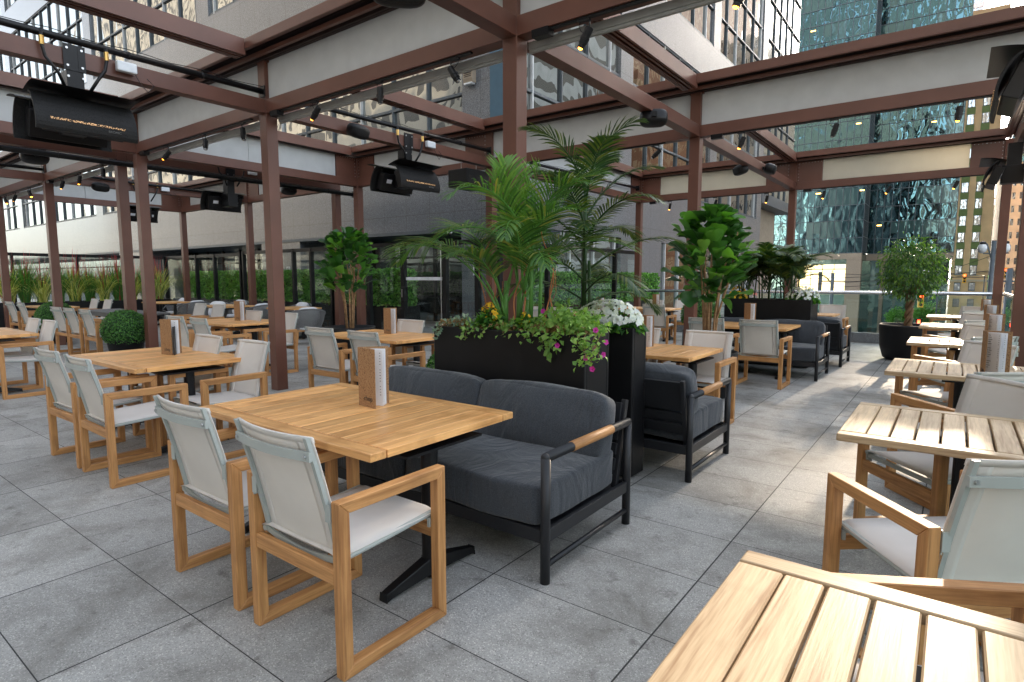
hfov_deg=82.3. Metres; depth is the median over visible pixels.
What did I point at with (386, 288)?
clipped hedge
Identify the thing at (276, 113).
light track
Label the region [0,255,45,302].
ornamental grass
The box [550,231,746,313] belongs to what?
window glass
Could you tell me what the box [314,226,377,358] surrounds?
fiddle leaf fig
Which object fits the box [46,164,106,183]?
light track
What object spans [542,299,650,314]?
planter box
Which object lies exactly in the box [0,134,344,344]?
pergola
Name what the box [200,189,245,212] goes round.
patio heater
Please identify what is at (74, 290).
ornamental grass
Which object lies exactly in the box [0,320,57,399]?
teak armchair
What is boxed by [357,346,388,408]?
menu
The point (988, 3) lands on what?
sky
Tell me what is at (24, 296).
ornamental grass
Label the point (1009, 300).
glass railing
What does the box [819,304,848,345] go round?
teak armchair
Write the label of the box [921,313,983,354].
teak armchair
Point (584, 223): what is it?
potted palm
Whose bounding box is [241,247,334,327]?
glass fence
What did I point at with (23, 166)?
gas pipe
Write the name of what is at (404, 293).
glass door
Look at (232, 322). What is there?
teak table
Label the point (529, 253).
potted palm
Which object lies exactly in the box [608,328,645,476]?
planter box
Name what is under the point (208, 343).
teak armchair
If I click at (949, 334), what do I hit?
teak armchair
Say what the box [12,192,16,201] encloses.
spotlight
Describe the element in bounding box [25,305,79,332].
teak table
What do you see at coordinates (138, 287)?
ornamental grass
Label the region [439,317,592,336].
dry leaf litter
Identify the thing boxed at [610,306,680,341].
teak table
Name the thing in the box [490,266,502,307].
willow twig
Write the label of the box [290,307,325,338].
rope armchair
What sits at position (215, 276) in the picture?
glass fence
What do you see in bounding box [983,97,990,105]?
window
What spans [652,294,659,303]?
menu
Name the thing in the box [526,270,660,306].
clipped hedge
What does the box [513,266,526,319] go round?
willow twig
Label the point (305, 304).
rope armchair
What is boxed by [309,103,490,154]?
gas pipe
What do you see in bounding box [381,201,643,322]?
potted palm
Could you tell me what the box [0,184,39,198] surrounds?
light track
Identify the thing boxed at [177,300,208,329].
rope armchair
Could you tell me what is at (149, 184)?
gas pipe
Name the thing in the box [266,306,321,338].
teak table
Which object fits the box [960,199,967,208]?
window
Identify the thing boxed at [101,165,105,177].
spotlight
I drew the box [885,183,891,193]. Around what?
spotlight
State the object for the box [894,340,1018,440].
teak armchair
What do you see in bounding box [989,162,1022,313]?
stone bank tower
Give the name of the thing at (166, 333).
menu
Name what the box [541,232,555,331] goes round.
willow twig
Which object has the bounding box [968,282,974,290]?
window
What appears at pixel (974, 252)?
window
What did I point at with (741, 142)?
spotlight
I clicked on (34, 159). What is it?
speaker
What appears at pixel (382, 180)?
patio heater
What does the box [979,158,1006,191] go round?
patio heater
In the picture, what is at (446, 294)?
door frame
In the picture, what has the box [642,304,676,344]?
teak armchair
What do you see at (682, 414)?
outdoor sofa
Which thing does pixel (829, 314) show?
teak table
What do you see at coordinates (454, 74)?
spotlight
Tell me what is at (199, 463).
teak armchair
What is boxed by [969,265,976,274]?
window
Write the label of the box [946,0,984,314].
grey grid tower
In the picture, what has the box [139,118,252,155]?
light track
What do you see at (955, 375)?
teak table
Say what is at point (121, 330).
boxwood ball
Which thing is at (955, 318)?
teak table
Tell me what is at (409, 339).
teak table
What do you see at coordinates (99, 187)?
speaker
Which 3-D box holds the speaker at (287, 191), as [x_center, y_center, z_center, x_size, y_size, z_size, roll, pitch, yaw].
[-4.928,-3.334,12.945,0.251,0.208,0.340,5,8,37]
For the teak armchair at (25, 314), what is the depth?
13.14 m
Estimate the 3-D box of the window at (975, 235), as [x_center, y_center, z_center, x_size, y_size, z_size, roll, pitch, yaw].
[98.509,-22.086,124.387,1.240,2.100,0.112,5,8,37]
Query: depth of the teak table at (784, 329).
8.57 m
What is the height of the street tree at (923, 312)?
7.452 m
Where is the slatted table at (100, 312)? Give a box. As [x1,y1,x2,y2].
[78,308,169,343]
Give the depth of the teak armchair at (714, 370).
5.95 m
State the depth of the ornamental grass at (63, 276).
17.64 m
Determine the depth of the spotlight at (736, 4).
3.87 m
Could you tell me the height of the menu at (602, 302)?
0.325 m
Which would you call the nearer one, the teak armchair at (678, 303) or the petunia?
the petunia
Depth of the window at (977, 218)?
123.97 m
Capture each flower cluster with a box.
[473,302,504,328]
[510,309,537,330]
[575,298,648,334]
[729,286,747,298]
[785,286,820,305]
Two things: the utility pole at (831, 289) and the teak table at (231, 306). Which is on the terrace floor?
the teak table at (231, 306)
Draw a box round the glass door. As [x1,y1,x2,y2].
[401,250,441,318]
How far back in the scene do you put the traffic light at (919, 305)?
50.65 m
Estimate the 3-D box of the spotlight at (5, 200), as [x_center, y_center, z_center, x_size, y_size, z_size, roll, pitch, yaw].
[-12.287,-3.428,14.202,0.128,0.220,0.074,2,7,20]
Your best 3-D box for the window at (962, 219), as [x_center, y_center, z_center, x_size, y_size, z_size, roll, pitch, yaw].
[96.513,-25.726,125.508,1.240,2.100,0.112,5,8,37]
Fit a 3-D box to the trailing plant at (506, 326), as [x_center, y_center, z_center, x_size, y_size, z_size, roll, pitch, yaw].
[0.096,-0.082,3.960,0.392,0.179,0.384,5,8,37]
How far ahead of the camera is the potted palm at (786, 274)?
9.46 m
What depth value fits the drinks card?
5.39 m
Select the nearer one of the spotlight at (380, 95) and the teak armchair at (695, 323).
the spotlight at (380, 95)
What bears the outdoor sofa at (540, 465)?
on the terrace floor
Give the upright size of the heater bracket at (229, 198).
0.860 m
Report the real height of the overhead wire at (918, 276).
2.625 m
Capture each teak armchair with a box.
[0,318,40,387]
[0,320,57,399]
[4,301,38,337]
[16,302,33,330]
[32,347,152,468]
[50,306,98,354]
[63,308,103,354]
[63,354,188,488]
[74,299,98,334]
[77,299,112,336]
[78,309,103,353]
[129,334,222,446]
[153,395,338,610]
[165,315,227,373]
[167,339,269,459]
[170,303,206,337]
[184,304,225,330]
[189,317,251,376]
[211,310,262,365]
[233,417,446,681]
[243,312,298,375]
[304,326,351,387]
[347,330,425,384]
[390,319,424,364]
[402,324,442,365]
[533,306,548,318]
[634,300,663,336]
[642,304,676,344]
[646,328,660,362]
[658,330,736,423]
[663,300,683,338]
[688,317,738,349]
[734,319,792,389]
[811,572,1023,681]
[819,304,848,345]
[822,458,1023,664]
[853,374,1023,518]
[884,372,1023,515]
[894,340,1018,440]
[908,323,984,401]
[909,336,1018,407]
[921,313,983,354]
[921,320,984,386]
[929,306,980,332]
[931,311,983,336]
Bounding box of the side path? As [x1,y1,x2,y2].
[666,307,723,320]
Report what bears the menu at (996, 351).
on the teak table at (955, 375)
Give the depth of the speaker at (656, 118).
7.11 m
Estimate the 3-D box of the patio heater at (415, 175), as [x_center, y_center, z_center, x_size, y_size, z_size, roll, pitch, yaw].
[-1.475,-2.524,9.031,0.301,0.402,0.860,5,8,37]
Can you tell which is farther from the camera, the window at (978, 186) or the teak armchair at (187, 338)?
the window at (978, 186)
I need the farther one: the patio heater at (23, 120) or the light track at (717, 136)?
the light track at (717, 136)
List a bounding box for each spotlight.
[3,195,7,203]
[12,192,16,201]
[27,187,32,197]
[59,178,64,188]
[77,172,81,184]
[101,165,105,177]
[162,146,171,159]
[202,134,208,149]
[240,122,245,140]
[310,100,320,120]
[375,81,383,104]
[447,58,460,82]
[577,18,592,49]
[651,145,661,158]
[732,0,743,8]
[737,132,745,148]
[764,193,768,202]
[830,118,839,137]
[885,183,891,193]
[952,100,963,121]
[952,178,959,188]
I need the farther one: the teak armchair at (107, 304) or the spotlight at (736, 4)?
the teak armchair at (107, 304)
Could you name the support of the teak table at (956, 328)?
on the terrace floor
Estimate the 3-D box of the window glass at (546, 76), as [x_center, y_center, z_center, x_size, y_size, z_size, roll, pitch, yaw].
[7.052,-8.517,23.911,0.040,5.280,23.080,5,8,37]
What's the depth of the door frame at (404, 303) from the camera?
13.62 m
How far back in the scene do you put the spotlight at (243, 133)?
7.60 m
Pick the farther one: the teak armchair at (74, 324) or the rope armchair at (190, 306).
the rope armchair at (190, 306)
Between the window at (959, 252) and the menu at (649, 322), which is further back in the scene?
the window at (959, 252)
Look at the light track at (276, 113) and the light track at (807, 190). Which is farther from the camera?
the light track at (807, 190)
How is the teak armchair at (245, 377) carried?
on the terrace floor
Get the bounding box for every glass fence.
[8,252,166,301]
[164,253,243,300]
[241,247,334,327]
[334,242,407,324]
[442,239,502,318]
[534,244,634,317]
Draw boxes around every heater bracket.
[38,30,153,137]
[132,179,176,218]
[217,167,258,207]
[394,127,441,189]
[1000,140,1023,184]
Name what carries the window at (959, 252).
in the stone tower at (975, 210)
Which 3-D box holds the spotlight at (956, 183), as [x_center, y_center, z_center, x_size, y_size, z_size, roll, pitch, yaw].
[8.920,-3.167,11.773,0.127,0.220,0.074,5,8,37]
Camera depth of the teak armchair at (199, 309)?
12.66 m
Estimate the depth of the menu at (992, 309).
8.34 m
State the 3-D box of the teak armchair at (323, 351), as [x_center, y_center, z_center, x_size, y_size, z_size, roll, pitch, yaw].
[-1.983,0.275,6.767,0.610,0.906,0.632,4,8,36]
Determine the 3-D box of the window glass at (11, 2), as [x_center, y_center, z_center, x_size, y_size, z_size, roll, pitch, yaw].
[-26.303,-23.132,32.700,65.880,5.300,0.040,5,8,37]
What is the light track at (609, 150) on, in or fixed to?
attached to the pergola at (326, 48)
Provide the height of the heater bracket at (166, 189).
0.860 m
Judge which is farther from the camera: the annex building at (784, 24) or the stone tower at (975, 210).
the stone tower at (975, 210)
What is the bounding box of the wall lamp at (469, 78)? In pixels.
[463,70,475,85]
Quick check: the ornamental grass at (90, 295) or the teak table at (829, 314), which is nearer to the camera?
the teak table at (829, 314)
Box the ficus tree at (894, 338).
[875,231,955,359]
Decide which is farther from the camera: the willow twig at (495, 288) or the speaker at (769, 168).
the speaker at (769, 168)
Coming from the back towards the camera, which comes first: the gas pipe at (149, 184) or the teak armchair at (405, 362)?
the gas pipe at (149, 184)
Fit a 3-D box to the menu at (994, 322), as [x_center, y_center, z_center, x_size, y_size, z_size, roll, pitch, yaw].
[5.110,-0.125,6.225,0.159,0.325,0.167,-5,8,-39]
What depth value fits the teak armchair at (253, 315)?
9.73 m
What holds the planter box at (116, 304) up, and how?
on the terrace floor
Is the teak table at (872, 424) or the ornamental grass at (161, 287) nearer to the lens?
the teak table at (872, 424)
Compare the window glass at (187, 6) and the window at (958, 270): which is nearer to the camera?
the window glass at (187, 6)
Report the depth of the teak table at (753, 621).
1.16 m
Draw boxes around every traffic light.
[917,295,937,322]
[962,274,984,298]
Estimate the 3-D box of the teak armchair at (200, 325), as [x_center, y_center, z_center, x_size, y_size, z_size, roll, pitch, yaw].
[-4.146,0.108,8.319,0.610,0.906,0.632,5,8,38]
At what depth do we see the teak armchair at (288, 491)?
2.28 m
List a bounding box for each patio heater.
[6,93,111,151]
[22,78,139,143]
[130,204,161,222]
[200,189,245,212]
[367,164,412,196]
[388,158,441,192]
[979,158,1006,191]
[986,44,1023,123]
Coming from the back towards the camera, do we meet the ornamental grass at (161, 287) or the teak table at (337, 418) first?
the ornamental grass at (161, 287)
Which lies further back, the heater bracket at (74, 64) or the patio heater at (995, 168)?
the patio heater at (995, 168)
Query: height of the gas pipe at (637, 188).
0.230 m
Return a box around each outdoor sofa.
[321,365,631,585]
[644,362,731,482]
[682,317,830,381]
[817,316,851,366]
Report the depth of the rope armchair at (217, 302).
15.89 m
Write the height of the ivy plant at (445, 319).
0.197 m
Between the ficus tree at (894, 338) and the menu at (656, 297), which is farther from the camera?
the menu at (656, 297)
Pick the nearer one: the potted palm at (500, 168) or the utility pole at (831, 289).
the potted palm at (500, 168)
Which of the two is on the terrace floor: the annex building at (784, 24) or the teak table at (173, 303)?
the teak table at (173, 303)
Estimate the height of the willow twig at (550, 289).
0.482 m
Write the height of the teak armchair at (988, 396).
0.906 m
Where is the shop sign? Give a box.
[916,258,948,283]
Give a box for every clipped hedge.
[182,267,418,307]
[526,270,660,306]
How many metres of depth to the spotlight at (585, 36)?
4.55 m
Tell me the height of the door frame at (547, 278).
2.194 m
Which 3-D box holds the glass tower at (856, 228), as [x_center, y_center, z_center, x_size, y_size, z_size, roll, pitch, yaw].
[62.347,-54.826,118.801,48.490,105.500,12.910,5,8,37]
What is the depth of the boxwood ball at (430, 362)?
5.32 m
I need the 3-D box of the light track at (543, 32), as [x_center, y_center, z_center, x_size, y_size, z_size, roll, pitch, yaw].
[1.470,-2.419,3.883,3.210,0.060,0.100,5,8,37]
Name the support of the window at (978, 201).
in the stone tower at (975, 210)
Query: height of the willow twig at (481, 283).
0.621 m
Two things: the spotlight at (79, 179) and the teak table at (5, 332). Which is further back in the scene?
the spotlight at (79, 179)
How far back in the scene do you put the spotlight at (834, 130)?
7.41 m
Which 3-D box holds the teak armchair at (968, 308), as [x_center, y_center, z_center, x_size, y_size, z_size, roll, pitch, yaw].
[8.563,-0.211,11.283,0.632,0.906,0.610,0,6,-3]
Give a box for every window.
[952,299,958,306]
[953,282,960,290]
[954,265,961,274]
[956,249,963,258]
[957,232,964,242]
[958,216,965,225]
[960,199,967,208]
[961,182,968,192]
[966,114,974,124]
[967,299,973,305]
[968,100,975,107]
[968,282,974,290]
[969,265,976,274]
[970,249,977,258]
[972,232,979,241]
[973,215,980,224]
[974,198,982,208]
[976,181,981,191]
[982,112,989,122]
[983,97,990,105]
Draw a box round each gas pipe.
[0,16,265,97]
[0,144,352,197]
[0,162,43,172]
[75,174,243,198]
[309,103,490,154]
[530,162,639,190]
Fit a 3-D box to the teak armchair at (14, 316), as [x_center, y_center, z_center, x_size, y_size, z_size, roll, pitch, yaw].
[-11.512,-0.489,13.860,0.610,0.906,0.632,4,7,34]
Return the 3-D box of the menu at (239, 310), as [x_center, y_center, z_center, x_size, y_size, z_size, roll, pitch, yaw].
[-4.545,-0.503,9.737,0.150,0.325,0.166,0,6,4]
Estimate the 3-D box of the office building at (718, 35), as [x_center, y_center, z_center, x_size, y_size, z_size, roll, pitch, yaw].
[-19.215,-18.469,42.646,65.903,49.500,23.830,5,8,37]
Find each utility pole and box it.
[820,273,844,304]
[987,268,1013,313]
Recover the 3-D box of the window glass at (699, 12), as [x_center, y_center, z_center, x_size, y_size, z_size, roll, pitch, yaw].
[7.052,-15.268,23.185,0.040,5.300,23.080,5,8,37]
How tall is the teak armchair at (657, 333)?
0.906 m
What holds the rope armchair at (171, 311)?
on the terrace floor
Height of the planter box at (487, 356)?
1.080 m
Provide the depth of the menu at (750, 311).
8.88 m
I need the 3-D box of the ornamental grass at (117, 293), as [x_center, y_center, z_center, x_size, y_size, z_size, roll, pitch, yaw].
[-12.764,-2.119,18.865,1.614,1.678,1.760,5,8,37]
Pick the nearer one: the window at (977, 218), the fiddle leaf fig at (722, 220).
the fiddle leaf fig at (722, 220)
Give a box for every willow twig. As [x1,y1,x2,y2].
[479,242,490,307]
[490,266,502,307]
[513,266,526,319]
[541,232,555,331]
[549,259,555,327]
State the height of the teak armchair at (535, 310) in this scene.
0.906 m
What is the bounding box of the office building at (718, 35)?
[0,0,769,320]
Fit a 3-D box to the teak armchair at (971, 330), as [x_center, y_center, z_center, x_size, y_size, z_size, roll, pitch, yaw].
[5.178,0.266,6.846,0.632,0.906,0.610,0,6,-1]
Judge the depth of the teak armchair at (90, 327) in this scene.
10.28 m
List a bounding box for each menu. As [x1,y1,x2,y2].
[159,319,181,354]
[234,301,244,320]
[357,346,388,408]
[383,308,396,333]
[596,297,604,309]
[642,315,653,346]
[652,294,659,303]
[744,303,755,319]
[980,299,992,310]
[980,330,1012,371]
[983,304,998,319]
[985,313,1005,330]
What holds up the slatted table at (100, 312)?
on the terrace floor
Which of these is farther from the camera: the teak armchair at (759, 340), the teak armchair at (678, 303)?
the teak armchair at (678, 303)
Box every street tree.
[884,305,905,322]
[913,301,940,322]
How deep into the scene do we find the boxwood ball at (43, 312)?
12.79 m
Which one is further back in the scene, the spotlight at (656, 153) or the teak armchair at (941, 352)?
the spotlight at (656, 153)
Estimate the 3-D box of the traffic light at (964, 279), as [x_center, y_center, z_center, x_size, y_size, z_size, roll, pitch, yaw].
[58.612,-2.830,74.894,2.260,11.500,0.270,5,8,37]
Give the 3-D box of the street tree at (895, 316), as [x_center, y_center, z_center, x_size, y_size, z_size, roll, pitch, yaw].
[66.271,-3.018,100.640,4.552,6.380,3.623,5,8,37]
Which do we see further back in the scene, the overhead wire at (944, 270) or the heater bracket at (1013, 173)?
the overhead wire at (944, 270)
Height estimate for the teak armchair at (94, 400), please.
0.906 m
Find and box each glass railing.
[643,289,1002,342]
[1002,292,1012,331]
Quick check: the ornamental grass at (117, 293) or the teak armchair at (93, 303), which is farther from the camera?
the ornamental grass at (117, 293)
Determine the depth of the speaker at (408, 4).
3.92 m
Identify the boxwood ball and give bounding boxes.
[33,301,75,342]
[99,309,144,350]
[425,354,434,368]
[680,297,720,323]
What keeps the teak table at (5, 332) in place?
on the terrace floor
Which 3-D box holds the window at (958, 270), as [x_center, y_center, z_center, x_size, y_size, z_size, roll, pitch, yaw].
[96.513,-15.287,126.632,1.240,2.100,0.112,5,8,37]
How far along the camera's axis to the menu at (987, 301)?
10.50 m
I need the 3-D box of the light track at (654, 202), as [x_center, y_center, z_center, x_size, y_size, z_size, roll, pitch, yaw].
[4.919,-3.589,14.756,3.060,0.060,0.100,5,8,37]
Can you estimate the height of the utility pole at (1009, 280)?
11.500 m
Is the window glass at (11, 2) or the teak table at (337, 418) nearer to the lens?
the teak table at (337, 418)
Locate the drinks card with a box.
[172,326,176,354]
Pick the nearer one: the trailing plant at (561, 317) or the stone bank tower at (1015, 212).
the trailing plant at (561, 317)
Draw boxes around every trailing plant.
[455,315,510,339]
[495,316,549,343]
[534,298,591,361]
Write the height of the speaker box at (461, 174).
0.440 m
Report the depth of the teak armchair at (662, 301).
14.59 m
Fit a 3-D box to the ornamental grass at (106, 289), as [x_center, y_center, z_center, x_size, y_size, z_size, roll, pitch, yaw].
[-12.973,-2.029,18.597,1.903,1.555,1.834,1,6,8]
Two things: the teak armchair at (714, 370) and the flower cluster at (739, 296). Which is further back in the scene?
the flower cluster at (739, 296)
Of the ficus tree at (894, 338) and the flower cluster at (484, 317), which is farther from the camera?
the ficus tree at (894, 338)
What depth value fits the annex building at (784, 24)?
36.28 m
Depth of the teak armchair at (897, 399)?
3.73 m
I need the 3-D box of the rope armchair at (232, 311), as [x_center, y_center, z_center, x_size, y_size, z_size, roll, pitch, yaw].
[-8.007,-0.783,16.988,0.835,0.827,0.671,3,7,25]
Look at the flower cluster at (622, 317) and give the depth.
4.16 m
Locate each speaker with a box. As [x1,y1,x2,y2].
[19,149,49,164]
[91,182,109,191]
[281,187,296,194]
[346,123,369,139]
[374,0,425,8]
[639,109,667,127]
[732,164,748,175]
[762,163,776,174]
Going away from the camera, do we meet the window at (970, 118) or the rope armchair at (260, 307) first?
the rope armchair at (260, 307)
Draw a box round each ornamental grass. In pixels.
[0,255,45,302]
[9,253,47,302]
[17,262,50,301]
[34,253,105,301]
[38,258,77,301]
[67,262,103,300]
[85,256,120,300]
[96,257,135,299]
[109,264,141,299]
[119,261,161,297]
[136,257,191,298]
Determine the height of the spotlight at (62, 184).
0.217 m
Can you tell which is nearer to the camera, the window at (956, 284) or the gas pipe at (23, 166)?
the gas pipe at (23, 166)
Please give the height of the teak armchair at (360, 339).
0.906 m
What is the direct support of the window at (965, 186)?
in the stone tower at (975, 210)
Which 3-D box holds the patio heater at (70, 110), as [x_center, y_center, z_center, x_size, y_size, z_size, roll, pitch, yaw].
[-4.080,-2.154,5.592,0.301,0.402,0.860,5,8,37]
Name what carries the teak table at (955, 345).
on the terrace floor
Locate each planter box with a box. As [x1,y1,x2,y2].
[0,298,172,327]
[191,298,419,329]
[434,325,608,395]
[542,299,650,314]
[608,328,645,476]
[724,298,817,367]
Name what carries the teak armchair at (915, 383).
on the terrace floor
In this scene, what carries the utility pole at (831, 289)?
on the street
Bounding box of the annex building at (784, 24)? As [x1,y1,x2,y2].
[757,0,801,297]
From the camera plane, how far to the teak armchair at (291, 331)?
9.07 m
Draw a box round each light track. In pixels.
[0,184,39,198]
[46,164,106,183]
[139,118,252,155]
[269,51,472,117]
[529,142,665,162]
[531,0,650,40]
[649,192,771,203]
[711,94,992,139]
[803,175,982,191]
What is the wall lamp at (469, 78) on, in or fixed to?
attached to the office building at (718, 35)
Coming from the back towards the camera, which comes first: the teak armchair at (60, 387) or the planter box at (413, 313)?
the planter box at (413, 313)
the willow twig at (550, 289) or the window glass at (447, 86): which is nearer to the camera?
the willow twig at (550, 289)
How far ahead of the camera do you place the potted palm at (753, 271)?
9.95 m
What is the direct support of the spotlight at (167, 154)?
hanging from the light track at (144, 153)
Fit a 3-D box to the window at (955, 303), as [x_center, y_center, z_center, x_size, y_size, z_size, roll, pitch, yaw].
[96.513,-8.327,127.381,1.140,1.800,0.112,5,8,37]
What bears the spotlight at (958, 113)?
hanging from the light track at (717, 136)
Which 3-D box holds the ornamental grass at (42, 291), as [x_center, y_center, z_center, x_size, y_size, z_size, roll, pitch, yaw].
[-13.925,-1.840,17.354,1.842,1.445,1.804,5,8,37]
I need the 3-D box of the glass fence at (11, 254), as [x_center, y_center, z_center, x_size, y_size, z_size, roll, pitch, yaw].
[-15.185,-1.420,16.515,0.110,2.194,10.200,5,8,37]
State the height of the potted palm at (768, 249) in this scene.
0.951 m
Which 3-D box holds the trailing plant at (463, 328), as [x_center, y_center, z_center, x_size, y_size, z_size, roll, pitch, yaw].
[-0.156,-0.101,4.126,0.417,0.188,0.374,5,8,37]
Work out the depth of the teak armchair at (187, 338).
8.47 m
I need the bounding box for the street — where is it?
[0,284,949,332]
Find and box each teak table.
[0,327,38,391]
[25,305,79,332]
[69,346,240,452]
[141,301,190,325]
[185,318,270,365]
[200,383,512,603]
[207,304,254,333]
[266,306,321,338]
[334,329,433,384]
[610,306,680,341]
[646,343,722,378]
[647,550,1023,681]
[724,321,800,379]
[817,313,839,317]
[836,402,1023,508]
[884,358,1023,408]
[906,337,1019,360]
[919,323,962,337]
[926,314,960,323]
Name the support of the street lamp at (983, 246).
on the street
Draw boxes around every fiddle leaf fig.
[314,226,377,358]
[660,203,759,398]
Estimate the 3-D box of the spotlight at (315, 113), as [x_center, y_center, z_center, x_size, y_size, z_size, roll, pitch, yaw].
[-2.241,-2.623,6.677,0.145,0.211,0.074,3,7,25]
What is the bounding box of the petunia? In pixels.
[541,309,612,371]
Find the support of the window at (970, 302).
in the stone tower at (975, 210)
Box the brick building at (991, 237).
[986,199,994,296]
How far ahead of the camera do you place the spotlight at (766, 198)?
13.89 m
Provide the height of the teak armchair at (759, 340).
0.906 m
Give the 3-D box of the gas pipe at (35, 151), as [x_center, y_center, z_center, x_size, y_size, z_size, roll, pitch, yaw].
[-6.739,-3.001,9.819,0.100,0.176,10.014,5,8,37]
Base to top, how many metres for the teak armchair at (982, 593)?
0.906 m
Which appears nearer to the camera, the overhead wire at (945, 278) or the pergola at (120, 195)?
the pergola at (120, 195)
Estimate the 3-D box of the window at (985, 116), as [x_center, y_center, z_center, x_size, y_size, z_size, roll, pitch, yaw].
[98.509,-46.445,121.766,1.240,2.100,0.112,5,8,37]
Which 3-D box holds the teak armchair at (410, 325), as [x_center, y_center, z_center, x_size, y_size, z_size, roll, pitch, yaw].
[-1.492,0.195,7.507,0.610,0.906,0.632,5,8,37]
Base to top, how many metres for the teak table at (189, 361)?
0.749 m
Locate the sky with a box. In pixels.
[948,0,1023,283]
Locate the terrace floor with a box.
[0,310,1010,681]
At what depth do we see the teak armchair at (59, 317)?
11.24 m
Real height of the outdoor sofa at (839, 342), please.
0.816 m
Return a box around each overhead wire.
[793,270,1014,278]
[800,267,1015,284]
[806,272,987,277]
[845,256,989,281]
[845,269,1005,286]
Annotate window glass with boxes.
[0,0,13,15]
[0,0,231,82]
[3,61,461,229]
[527,24,757,215]
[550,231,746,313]
[667,0,763,64]
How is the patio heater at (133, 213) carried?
attached to the heater bracket at (166, 189)
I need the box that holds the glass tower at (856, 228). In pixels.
[771,0,973,332]
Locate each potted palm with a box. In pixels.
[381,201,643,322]
[419,164,614,321]
[484,150,570,317]
[495,113,688,315]
[706,248,776,298]
[731,242,814,298]
[748,244,838,299]
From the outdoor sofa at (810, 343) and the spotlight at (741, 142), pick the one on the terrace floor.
the outdoor sofa at (810, 343)
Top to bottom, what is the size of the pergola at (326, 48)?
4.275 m
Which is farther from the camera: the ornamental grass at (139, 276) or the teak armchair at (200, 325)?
the ornamental grass at (139, 276)
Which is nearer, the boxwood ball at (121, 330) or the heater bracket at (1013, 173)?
the heater bracket at (1013, 173)
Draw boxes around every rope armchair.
[163,298,185,314]
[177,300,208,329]
[205,301,228,317]
[226,299,248,317]
[245,303,267,318]
[287,302,311,312]
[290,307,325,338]
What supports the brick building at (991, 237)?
on the street
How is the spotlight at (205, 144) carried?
hanging from the light track at (144, 153)
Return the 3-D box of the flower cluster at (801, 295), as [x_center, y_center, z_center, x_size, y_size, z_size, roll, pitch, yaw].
[4.731,-0.743,9.545,0.552,0.320,0.499,5,8,37]
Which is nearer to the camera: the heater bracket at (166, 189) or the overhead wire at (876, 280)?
the heater bracket at (166, 189)
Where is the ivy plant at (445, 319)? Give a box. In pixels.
[431,313,479,339]
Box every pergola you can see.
[0,0,1023,390]
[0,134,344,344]
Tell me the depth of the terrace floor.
2.97 m
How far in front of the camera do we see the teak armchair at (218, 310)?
12.12 m
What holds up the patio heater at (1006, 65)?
attached to the heater bracket
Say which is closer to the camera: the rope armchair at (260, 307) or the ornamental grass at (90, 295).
the rope armchair at (260, 307)
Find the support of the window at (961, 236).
in the stone tower at (975, 210)
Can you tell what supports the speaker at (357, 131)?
attached to the pergola at (326, 48)
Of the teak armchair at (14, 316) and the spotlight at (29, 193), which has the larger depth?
the teak armchair at (14, 316)
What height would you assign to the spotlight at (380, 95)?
0.227 m
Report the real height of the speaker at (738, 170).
0.208 m
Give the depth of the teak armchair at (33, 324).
7.95 m
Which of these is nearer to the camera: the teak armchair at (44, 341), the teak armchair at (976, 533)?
the teak armchair at (976, 533)
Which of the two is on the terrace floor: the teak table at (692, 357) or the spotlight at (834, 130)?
the teak table at (692, 357)
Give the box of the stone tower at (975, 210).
[946,3,1010,323]
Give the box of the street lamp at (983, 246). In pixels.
[977,240,1010,298]
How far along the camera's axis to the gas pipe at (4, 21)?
5.98 m
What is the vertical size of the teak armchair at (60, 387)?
0.906 m
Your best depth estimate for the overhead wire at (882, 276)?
52.93 m
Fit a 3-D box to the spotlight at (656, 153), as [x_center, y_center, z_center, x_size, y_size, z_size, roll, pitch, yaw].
[2.185,-2.860,8.866,0.153,0.208,0.074,2,6,14]
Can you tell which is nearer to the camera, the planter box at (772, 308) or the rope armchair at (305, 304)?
the planter box at (772, 308)
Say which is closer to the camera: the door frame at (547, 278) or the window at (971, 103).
the door frame at (547, 278)
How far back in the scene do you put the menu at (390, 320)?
7.44 m
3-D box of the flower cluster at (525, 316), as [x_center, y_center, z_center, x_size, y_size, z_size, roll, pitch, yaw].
[0.096,-0.131,3.948,0.216,0.164,0.203,5,8,37]
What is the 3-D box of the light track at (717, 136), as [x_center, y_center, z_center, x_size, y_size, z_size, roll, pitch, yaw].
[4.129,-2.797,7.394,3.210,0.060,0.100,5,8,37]
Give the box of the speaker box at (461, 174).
[448,165,488,191]
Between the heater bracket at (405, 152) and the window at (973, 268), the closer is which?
the heater bracket at (405, 152)
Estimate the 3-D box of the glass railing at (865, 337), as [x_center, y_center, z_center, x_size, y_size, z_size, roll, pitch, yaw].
[6.780,-0.649,14.122,8.050,1.167,0.200,5,8,37]

